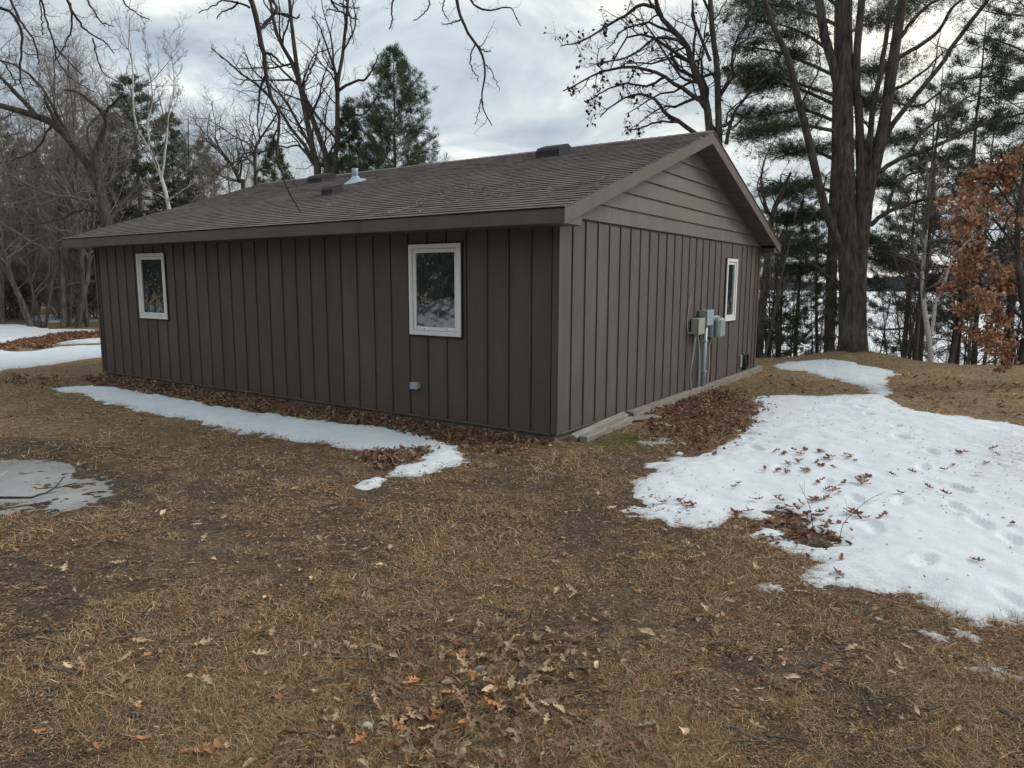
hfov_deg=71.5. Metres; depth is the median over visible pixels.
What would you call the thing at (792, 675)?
fallen leaf
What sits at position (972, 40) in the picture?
white pine
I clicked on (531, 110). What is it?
sky
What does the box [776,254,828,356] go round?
sapling
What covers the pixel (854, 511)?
sprig
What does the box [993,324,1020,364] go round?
sapling
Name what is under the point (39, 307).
bare shrub
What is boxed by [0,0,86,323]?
bare tree
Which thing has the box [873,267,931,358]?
sapling
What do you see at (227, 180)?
bare tree
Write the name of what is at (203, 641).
fallen leaf
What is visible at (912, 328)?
sapling
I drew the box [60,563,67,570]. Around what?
fallen leaf
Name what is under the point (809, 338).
white pine
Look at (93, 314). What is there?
bare shrub
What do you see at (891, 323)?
frozen lake
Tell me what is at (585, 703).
fallen twig
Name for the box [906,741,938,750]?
fallen twig
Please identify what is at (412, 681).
fallen leaf
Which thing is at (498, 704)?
fallen leaf
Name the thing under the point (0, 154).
bare tree
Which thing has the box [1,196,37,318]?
bare shrub
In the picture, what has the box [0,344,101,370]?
snow patch
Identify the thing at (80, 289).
bare shrub
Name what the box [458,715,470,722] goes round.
fallen leaf
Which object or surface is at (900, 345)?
sapling
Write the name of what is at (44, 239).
bare shrub
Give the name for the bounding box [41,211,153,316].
bare shrub
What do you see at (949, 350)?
sapling
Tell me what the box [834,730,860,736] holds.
fallen twig
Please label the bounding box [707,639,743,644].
fallen twig
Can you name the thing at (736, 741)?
fallen twig
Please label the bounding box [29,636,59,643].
fallen twig
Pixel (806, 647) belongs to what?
leaf crumbs
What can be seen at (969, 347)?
sapling
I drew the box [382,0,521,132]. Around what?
overhanging branch
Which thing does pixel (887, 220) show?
white pine
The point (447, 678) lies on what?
fallen leaf
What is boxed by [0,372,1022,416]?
leaf litter
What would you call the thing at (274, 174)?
pine tree
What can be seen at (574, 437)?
timber
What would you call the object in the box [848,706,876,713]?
fallen twig
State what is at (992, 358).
bare tree
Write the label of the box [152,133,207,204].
bare tree
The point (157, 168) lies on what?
birch tree
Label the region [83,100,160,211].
bare tree
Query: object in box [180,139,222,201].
pine tree
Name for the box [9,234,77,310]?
bare shrub
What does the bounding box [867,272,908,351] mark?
sapling
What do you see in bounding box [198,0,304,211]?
overhanging branch
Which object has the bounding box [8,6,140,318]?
bare tree
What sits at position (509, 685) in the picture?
fallen leaf
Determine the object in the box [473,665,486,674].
stone
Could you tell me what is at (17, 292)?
bare tree
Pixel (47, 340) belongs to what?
leaf litter
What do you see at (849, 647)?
fallen leaf
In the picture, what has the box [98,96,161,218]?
bare tree
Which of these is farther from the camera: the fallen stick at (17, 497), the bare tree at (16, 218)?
the bare tree at (16, 218)
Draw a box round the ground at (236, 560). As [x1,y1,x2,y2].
[0,304,1023,767]
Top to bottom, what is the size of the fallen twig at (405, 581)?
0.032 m
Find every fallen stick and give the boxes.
[0,477,73,498]
[18,628,72,634]
[32,663,91,675]
[332,653,404,662]
[354,639,376,677]
[723,724,766,742]
[996,705,1023,724]
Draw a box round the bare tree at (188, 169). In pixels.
[140,75,251,204]
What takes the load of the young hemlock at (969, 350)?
on the ground at (236, 560)
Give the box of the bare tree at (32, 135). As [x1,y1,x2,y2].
[0,91,52,309]
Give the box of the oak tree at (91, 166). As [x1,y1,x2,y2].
[0,43,153,231]
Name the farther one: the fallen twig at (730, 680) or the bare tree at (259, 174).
the bare tree at (259, 174)
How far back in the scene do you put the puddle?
6.37 m
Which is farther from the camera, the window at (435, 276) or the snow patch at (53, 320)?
the snow patch at (53, 320)
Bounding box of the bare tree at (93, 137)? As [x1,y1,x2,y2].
[36,68,161,219]
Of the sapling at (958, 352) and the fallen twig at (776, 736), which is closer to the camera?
the fallen twig at (776, 736)
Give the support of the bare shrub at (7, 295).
on the ground at (236, 560)
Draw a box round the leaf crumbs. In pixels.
[0,411,1022,767]
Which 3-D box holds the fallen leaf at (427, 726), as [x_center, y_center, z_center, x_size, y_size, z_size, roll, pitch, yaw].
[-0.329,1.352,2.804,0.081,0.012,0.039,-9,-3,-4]
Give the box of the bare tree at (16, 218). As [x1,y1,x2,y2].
[0,135,61,311]
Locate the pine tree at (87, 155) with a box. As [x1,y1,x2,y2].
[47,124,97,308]
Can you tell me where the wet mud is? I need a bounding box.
[0,437,184,534]
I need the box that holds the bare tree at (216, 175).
[195,139,235,198]
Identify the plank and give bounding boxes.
[631,414,661,420]
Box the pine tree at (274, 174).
[249,133,293,183]
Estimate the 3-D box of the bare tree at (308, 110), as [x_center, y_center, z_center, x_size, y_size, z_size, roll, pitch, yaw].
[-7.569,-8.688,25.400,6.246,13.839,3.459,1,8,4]
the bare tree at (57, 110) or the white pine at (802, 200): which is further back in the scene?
the bare tree at (57, 110)
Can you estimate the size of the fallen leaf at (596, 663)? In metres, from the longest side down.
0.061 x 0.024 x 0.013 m
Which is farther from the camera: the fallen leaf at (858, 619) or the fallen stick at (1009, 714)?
the fallen leaf at (858, 619)
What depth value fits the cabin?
9.84 m
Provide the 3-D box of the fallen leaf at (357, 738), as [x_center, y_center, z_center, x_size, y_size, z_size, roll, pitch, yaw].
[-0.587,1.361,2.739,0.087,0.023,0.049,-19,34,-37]
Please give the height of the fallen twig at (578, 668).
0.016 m
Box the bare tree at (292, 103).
[248,78,343,176]
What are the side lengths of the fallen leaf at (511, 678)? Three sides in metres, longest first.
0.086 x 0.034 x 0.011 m
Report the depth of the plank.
9.29 m
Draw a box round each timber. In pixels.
[568,411,627,441]
[579,416,631,441]
[627,366,762,416]
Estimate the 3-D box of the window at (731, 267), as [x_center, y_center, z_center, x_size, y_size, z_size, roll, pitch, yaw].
[3.933,-1.689,12.804,0.050,1.137,0.632,6,10,34]
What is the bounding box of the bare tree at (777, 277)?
[745,167,823,356]
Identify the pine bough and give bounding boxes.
[943,0,1023,149]
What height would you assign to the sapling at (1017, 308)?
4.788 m
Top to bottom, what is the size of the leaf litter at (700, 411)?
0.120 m
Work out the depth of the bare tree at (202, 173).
32.67 m
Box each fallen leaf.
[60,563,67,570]
[62,662,73,667]
[77,656,86,665]
[93,742,100,748]
[110,559,124,562]
[119,651,131,661]
[119,673,129,682]
[132,637,146,641]
[135,733,152,738]
[178,747,191,752]
[190,738,226,753]
[193,637,213,646]
[200,674,212,683]
[223,740,229,747]
[252,648,268,654]
[268,627,274,634]
[323,700,334,711]
[332,710,339,721]
[349,730,367,743]
[392,719,405,729]
[399,713,407,723]
[402,677,419,683]
[407,706,416,717]
[419,724,435,729]
[430,696,439,704]
[430,706,443,712]
[431,711,444,717]
[444,676,453,683]
[456,668,468,672]
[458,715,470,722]
[470,653,485,659]
[470,670,476,679]
[477,667,492,675]
[477,696,489,702]
[481,684,497,691]
[492,700,501,707]
[493,674,506,679]
[496,731,514,737]
[497,748,505,756]
[507,679,513,689]
[508,675,515,687]
[512,693,524,702]
[518,678,534,685]
[536,665,554,671]
[543,712,549,724]
[553,703,565,713]
[566,584,576,591]
[594,660,598,667]
[620,660,629,669]
[638,627,654,634]
[638,717,657,725]
[680,727,688,734]
[713,625,719,634]
[748,719,765,727]
[784,673,799,678]
[820,662,828,670]
[845,643,857,649]
[853,616,861,623]
[894,653,901,664]
[969,557,984,560]
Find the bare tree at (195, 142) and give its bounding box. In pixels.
[153,117,220,207]
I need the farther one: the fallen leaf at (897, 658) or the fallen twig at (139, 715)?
the fallen leaf at (897, 658)
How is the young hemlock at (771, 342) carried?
on the ground at (236, 560)
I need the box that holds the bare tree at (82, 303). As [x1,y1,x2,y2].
[0,53,153,327]
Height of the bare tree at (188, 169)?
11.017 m
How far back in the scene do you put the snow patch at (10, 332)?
23.78 m
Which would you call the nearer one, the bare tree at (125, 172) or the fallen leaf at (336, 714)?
the fallen leaf at (336, 714)
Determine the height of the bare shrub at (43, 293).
4.311 m
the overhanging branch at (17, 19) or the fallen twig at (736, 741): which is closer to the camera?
the fallen twig at (736, 741)
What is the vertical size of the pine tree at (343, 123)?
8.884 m
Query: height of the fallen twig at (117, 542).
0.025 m
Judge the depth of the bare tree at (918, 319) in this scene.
16.74 m
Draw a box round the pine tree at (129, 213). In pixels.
[64,123,143,309]
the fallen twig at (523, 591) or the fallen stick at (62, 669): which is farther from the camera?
the fallen twig at (523, 591)
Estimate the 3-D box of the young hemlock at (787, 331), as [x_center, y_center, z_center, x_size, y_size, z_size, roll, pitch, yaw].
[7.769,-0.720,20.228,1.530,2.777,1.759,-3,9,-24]
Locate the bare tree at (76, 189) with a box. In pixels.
[1,0,152,326]
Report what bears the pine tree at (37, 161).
on the ground at (236, 560)
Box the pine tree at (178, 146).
[143,110,205,214]
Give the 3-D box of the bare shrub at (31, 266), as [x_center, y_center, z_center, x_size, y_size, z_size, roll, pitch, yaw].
[-25.520,-6.177,36.547,3.626,5.848,5.786,-5,9,-31]
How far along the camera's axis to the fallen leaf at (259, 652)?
3.37 m
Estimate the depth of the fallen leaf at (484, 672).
3.18 m
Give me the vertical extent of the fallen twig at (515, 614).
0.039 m
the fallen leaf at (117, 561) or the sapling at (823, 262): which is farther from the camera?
the sapling at (823, 262)
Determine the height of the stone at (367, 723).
0.033 m
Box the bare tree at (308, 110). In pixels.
[209,0,380,174]
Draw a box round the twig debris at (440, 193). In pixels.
[267,174,613,213]
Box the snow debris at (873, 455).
[660,359,1022,579]
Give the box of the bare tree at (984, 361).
[966,170,1023,364]
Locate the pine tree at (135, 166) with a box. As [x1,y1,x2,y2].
[37,71,196,308]
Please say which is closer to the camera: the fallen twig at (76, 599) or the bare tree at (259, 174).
the fallen twig at (76, 599)
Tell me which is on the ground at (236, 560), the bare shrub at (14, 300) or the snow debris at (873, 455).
the bare shrub at (14, 300)
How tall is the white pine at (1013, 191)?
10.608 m
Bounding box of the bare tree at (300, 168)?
[275,153,307,178]
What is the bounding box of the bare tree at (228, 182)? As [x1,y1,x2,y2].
[201,125,248,196]
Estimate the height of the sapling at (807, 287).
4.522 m
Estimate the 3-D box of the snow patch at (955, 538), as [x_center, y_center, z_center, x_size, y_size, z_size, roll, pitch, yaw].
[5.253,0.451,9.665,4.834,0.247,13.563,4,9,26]
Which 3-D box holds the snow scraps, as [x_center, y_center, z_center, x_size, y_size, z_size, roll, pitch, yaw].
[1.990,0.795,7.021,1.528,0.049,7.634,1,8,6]
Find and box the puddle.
[0,453,113,515]
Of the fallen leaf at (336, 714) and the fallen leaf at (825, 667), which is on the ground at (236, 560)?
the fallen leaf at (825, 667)
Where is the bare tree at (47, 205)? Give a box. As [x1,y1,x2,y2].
[12,153,143,310]
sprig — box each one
[799,484,818,529]
[840,492,883,535]
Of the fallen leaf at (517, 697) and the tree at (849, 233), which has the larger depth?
the tree at (849, 233)
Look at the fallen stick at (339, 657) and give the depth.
3.34 m
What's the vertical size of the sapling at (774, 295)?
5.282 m
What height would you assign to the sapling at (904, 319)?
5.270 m
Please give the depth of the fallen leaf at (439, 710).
2.90 m
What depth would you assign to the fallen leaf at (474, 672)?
3.16 m
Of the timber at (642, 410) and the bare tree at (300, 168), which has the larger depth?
the bare tree at (300, 168)
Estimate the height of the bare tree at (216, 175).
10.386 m
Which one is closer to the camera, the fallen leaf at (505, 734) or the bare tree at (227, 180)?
the fallen leaf at (505, 734)
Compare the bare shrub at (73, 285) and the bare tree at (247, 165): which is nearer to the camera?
the bare shrub at (73, 285)
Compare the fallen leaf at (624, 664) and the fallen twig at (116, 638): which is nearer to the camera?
the fallen leaf at (624, 664)
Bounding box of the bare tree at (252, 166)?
[246,149,277,180]
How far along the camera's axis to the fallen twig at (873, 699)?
3.02 m
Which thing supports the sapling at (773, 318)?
on the ground at (236, 560)
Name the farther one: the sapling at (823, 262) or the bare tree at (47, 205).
the bare tree at (47, 205)
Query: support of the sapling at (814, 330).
on the ground at (236, 560)
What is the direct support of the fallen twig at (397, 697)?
on the ground at (236, 560)
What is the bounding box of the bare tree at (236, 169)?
[178,63,321,192]
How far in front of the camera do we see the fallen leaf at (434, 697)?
2.98 m
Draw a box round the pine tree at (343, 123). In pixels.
[318,96,374,173]
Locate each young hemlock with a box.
[763,299,803,357]
[763,321,790,357]
[770,312,813,357]
[785,267,838,352]
[793,339,814,354]
[804,302,838,350]
[883,338,904,356]
[962,324,1004,364]
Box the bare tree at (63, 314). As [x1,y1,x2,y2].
[0,1,140,327]
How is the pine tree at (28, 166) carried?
on the ground at (236, 560)
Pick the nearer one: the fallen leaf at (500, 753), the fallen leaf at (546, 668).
the fallen leaf at (500, 753)
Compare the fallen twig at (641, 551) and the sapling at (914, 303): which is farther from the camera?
the sapling at (914, 303)
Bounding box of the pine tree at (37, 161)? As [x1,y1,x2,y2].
[16,136,62,312]
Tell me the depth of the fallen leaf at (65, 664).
3.26 m
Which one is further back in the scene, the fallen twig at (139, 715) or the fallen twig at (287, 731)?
the fallen twig at (139, 715)
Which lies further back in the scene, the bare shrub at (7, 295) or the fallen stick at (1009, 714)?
the bare shrub at (7, 295)
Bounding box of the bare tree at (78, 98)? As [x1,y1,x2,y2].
[10,25,152,215]
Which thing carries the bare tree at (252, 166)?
on the ground at (236, 560)
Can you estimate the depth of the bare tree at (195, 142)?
48.42 m
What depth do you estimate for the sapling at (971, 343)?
19.89 m
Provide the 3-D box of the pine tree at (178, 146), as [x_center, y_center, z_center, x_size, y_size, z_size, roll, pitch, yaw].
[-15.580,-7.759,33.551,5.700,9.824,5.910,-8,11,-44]
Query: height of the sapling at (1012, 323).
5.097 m
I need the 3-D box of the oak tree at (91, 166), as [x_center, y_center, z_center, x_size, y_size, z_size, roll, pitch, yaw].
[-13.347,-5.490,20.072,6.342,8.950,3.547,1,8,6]
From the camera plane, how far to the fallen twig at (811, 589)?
4.09 m
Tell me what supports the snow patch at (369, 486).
on the ground at (236, 560)
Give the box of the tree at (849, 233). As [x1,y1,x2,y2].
[748,0,1023,352]
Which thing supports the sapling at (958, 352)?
on the ground at (236, 560)
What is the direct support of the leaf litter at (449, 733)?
on the ground at (236, 560)
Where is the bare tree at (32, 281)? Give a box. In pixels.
[0,85,111,327]
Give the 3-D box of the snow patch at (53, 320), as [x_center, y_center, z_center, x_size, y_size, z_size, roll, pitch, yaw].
[-20.869,-2.958,33.924,8.760,0.578,4.800,6,10,34]
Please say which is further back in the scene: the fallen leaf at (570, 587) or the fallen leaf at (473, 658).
the fallen leaf at (570, 587)
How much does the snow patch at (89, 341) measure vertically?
0.453 m
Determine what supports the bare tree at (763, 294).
on the ground at (236, 560)
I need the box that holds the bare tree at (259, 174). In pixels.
[228,166,279,191]
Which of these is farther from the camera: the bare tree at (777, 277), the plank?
the bare tree at (777, 277)
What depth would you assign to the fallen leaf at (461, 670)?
3.19 m
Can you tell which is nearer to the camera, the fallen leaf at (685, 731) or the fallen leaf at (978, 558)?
the fallen leaf at (685, 731)
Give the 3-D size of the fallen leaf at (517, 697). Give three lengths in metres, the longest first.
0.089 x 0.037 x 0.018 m
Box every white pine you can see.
[691,0,966,351]
[759,198,823,356]
[764,177,836,355]
[836,158,972,359]
[867,69,1000,360]
[868,18,1023,363]
[913,123,1023,364]
[917,3,1023,364]
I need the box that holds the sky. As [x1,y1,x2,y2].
[0,0,1023,282]
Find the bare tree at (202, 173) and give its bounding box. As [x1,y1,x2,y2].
[129,127,280,211]
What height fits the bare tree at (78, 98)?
13.733 m
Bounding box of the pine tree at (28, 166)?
[3,136,42,303]
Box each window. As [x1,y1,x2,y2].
[136,252,169,320]
[408,242,463,338]
[723,257,737,321]
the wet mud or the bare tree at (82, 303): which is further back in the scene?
the bare tree at (82, 303)
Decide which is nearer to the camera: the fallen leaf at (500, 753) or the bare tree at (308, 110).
the fallen leaf at (500, 753)
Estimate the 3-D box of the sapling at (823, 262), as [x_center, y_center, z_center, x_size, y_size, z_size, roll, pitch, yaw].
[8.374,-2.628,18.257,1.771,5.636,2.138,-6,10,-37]
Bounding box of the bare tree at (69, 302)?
[10,29,153,326]
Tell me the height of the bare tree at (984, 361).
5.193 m
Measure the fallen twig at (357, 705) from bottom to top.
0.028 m
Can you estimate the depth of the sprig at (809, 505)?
5.09 m
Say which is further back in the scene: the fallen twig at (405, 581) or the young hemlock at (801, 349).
the young hemlock at (801, 349)
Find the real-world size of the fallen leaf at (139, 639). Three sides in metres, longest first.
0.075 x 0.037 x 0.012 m
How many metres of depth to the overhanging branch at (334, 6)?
6.97 m
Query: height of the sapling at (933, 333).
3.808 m
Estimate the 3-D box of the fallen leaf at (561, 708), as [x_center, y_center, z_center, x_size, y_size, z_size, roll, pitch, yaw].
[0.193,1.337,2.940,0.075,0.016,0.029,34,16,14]
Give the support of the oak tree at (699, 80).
on the ground at (236, 560)
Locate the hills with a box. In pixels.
[759,275,1017,291]
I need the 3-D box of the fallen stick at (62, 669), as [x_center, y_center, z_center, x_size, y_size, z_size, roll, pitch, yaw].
[-2.072,1.306,3.259,0.325,0.038,0.044,2,8,15]
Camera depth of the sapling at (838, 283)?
20.30 m
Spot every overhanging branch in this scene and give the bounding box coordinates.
[0,0,149,95]
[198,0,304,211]
[324,0,361,47]
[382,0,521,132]
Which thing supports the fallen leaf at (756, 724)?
on the ground at (236, 560)
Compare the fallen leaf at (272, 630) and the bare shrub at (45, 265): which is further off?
the bare shrub at (45, 265)
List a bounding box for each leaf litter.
[0,330,99,351]
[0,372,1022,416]
[82,373,560,471]
[205,599,706,767]
[634,386,853,558]
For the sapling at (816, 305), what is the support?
on the ground at (236, 560)
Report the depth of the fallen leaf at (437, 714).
2.88 m
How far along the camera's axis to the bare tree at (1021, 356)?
17.28 m
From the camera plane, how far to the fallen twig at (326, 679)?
3.14 m
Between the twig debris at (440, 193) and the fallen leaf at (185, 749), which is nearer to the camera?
the fallen leaf at (185, 749)
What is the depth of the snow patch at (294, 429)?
8.63 m
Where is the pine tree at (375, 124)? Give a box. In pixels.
[317,41,449,173]
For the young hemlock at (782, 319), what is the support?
on the ground at (236, 560)
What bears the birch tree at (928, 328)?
on the ground at (236, 560)
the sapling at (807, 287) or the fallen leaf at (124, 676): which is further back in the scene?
the sapling at (807, 287)
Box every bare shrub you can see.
[0,208,55,305]
[1,182,96,322]
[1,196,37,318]
[2,257,14,307]
[3,232,78,319]
[3,233,95,317]
[4,222,43,316]
[6,206,46,314]
[7,200,52,298]
[7,251,57,311]
[9,213,46,311]
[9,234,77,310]
[24,206,98,325]
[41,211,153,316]
[47,252,96,317]
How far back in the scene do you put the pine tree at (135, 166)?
30.43 m
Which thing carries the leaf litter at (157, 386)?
on the ground at (236, 560)
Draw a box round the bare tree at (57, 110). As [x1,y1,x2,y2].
[6,32,174,231]
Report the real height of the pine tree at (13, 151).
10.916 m
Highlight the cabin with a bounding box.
[62,130,781,440]
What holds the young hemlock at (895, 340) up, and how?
on the ground at (236, 560)
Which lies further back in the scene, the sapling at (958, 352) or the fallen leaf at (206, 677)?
the sapling at (958, 352)
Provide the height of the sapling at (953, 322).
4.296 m
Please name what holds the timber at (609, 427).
on the ground at (236, 560)
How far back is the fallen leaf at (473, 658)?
3.33 m
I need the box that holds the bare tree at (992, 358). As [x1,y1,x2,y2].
[892,211,1021,364]
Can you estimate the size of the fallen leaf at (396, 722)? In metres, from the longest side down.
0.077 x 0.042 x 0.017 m
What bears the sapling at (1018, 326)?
on the ground at (236, 560)
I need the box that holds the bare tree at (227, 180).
[210,157,238,192]
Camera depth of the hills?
514.51 m
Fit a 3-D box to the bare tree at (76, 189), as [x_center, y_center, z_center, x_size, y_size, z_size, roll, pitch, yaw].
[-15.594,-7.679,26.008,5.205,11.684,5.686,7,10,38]
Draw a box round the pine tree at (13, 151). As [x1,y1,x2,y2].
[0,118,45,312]
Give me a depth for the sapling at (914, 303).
19.74 m
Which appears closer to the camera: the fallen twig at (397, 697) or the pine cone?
the fallen twig at (397, 697)
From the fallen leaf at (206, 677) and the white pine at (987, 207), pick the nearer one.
the fallen leaf at (206, 677)
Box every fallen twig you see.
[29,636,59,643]
[64,595,88,602]
[66,726,89,735]
[105,538,133,545]
[113,631,153,640]
[132,712,148,716]
[284,730,327,738]
[312,675,346,682]
[330,691,376,696]
[350,668,383,673]
[353,703,374,709]
[391,576,425,585]
[395,693,420,699]
[452,630,497,639]
[483,604,521,613]
[498,609,533,615]
[503,589,548,593]
[575,667,597,669]
[577,700,612,705]
[629,547,659,552]
[636,602,656,606]
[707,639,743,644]
[712,676,751,682]
[730,736,767,743]
[765,733,808,743]
[797,587,825,592]
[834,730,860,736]
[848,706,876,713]
[869,693,907,701]
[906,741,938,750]
[919,705,944,710]
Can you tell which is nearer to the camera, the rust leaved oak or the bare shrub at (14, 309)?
the rust leaved oak
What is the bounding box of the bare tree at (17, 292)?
[0,66,61,326]
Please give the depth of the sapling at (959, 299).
18.18 m
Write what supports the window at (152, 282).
in the cabin
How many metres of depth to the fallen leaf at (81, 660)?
3.30 m
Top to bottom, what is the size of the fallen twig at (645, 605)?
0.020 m
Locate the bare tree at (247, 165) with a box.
[223,155,266,189]
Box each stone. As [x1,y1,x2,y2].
[360,721,371,731]
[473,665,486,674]
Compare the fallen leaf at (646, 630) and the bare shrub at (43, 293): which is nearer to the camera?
the fallen leaf at (646, 630)
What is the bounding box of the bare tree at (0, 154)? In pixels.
[0,93,40,234]
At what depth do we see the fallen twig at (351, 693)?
3.04 m
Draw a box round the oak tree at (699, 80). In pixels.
[543,0,785,144]
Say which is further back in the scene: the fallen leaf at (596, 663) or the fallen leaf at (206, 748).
the fallen leaf at (596, 663)
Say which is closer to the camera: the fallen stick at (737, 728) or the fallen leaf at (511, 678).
the fallen stick at (737, 728)
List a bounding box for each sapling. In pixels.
[758,186,826,357]
[759,223,808,357]
[760,230,802,357]
[760,256,802,356]
[763,227,814,357]
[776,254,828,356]
[787,187,838,352]
[800,184,889,330]
[800,296,837,353]
[812,241,884,342]
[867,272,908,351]
[868,271,908,356]
[872,188,972,357]
[872,247,938,357]
[873,239,937,357]
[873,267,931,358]
[882,247,947,358]
[889,253,933,357]
[903,302,950,360]
[920,187,1006,353]
[921,242,980,362]
[923,285,976,363]
[940,327,976,362]
[943,320,980,363]
[955,293,984,364]
[961,318,994,364]
[981,232,1023,338]
[982,202,1023,364]
[983,308,1021,363]
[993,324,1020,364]
[1005,295,1020,361]
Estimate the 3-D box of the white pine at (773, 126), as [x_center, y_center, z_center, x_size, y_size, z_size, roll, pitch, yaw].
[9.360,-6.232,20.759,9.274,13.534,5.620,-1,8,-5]
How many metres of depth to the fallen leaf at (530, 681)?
3.10 m
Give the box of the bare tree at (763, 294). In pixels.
[747,114,819,357]
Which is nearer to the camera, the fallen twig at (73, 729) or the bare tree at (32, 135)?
the fallen twig at (73, 729)
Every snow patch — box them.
[0,324,94,342]
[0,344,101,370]
[35,314,98,322]
[52,338,99,345]
[52,385,468,477]
[354,477,386,489]
[621,359,1023,626]
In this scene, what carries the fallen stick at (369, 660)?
on the ground at (236, 560)
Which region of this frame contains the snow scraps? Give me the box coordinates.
[637,403,1023,680]
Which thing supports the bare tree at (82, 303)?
on the ground at (236, 560)
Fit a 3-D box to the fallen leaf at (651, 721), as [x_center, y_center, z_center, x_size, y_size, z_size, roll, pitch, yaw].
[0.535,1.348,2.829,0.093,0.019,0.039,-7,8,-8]
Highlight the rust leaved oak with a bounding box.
[933,143,1023,378]
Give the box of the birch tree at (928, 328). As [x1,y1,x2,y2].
[884,128,971,361]
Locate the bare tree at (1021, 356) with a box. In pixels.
[928,61,1023,364]
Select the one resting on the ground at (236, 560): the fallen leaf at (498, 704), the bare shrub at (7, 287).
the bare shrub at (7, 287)
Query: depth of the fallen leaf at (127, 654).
3.35 m
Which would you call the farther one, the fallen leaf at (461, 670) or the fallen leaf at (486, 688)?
the fallen leaf at (461, 670)
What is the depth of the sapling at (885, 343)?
18.17 m
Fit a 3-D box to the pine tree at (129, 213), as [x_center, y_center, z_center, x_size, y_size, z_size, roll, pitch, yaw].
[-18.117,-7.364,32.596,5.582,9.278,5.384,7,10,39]
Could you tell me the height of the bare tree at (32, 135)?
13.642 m
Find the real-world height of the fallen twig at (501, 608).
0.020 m
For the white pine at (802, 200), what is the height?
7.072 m
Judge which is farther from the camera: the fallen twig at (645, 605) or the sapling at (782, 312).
the sapling at (782, 312)
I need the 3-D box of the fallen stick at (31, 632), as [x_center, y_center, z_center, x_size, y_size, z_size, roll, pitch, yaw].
[-2.370,1.262,3.634,0.250,0.024,0.071,-1,8,-5]
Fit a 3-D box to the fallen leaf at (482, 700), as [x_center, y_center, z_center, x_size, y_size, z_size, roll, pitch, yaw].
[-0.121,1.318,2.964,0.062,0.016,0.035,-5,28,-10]
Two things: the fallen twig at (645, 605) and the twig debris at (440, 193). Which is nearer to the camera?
the fallen twig at (645, 605)
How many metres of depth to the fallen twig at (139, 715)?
2.89 m
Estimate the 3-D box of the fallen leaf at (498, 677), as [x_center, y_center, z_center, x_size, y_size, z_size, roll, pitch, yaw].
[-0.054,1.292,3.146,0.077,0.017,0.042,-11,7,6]
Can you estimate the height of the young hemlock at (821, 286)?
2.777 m
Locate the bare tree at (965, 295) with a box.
[876,114,1023,363]
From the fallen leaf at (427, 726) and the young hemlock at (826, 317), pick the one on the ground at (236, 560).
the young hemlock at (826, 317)
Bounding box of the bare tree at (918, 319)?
[855,58,1014,360]
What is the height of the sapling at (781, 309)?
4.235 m
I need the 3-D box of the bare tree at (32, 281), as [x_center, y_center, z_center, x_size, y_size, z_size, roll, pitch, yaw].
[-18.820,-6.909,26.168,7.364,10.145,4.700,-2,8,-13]
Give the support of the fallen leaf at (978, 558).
on the snow patch at (955, 538)
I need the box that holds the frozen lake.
[763,291,1021,364]
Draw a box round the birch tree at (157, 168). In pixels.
[73,0,214,209]
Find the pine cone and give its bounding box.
[517,665,528,681]
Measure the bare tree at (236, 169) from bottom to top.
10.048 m
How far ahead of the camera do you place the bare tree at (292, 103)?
37.92 m
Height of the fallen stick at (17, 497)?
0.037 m
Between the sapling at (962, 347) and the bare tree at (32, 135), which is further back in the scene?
the bare tree at (32, 135)
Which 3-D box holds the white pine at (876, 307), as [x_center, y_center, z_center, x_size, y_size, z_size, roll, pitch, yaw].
[12.229,-2.744,22.364,3.998,9.092,3.664,4,9,25]
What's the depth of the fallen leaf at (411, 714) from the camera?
2.89 m
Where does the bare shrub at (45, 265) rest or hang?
on the ground at (236, 560)
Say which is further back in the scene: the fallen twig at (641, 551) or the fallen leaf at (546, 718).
the fallen twig at (641, 551)
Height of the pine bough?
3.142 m
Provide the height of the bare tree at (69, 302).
11.035 m
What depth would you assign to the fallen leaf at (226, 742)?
2.71 m
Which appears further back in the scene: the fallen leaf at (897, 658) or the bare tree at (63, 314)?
the bare tree at (63, 314)

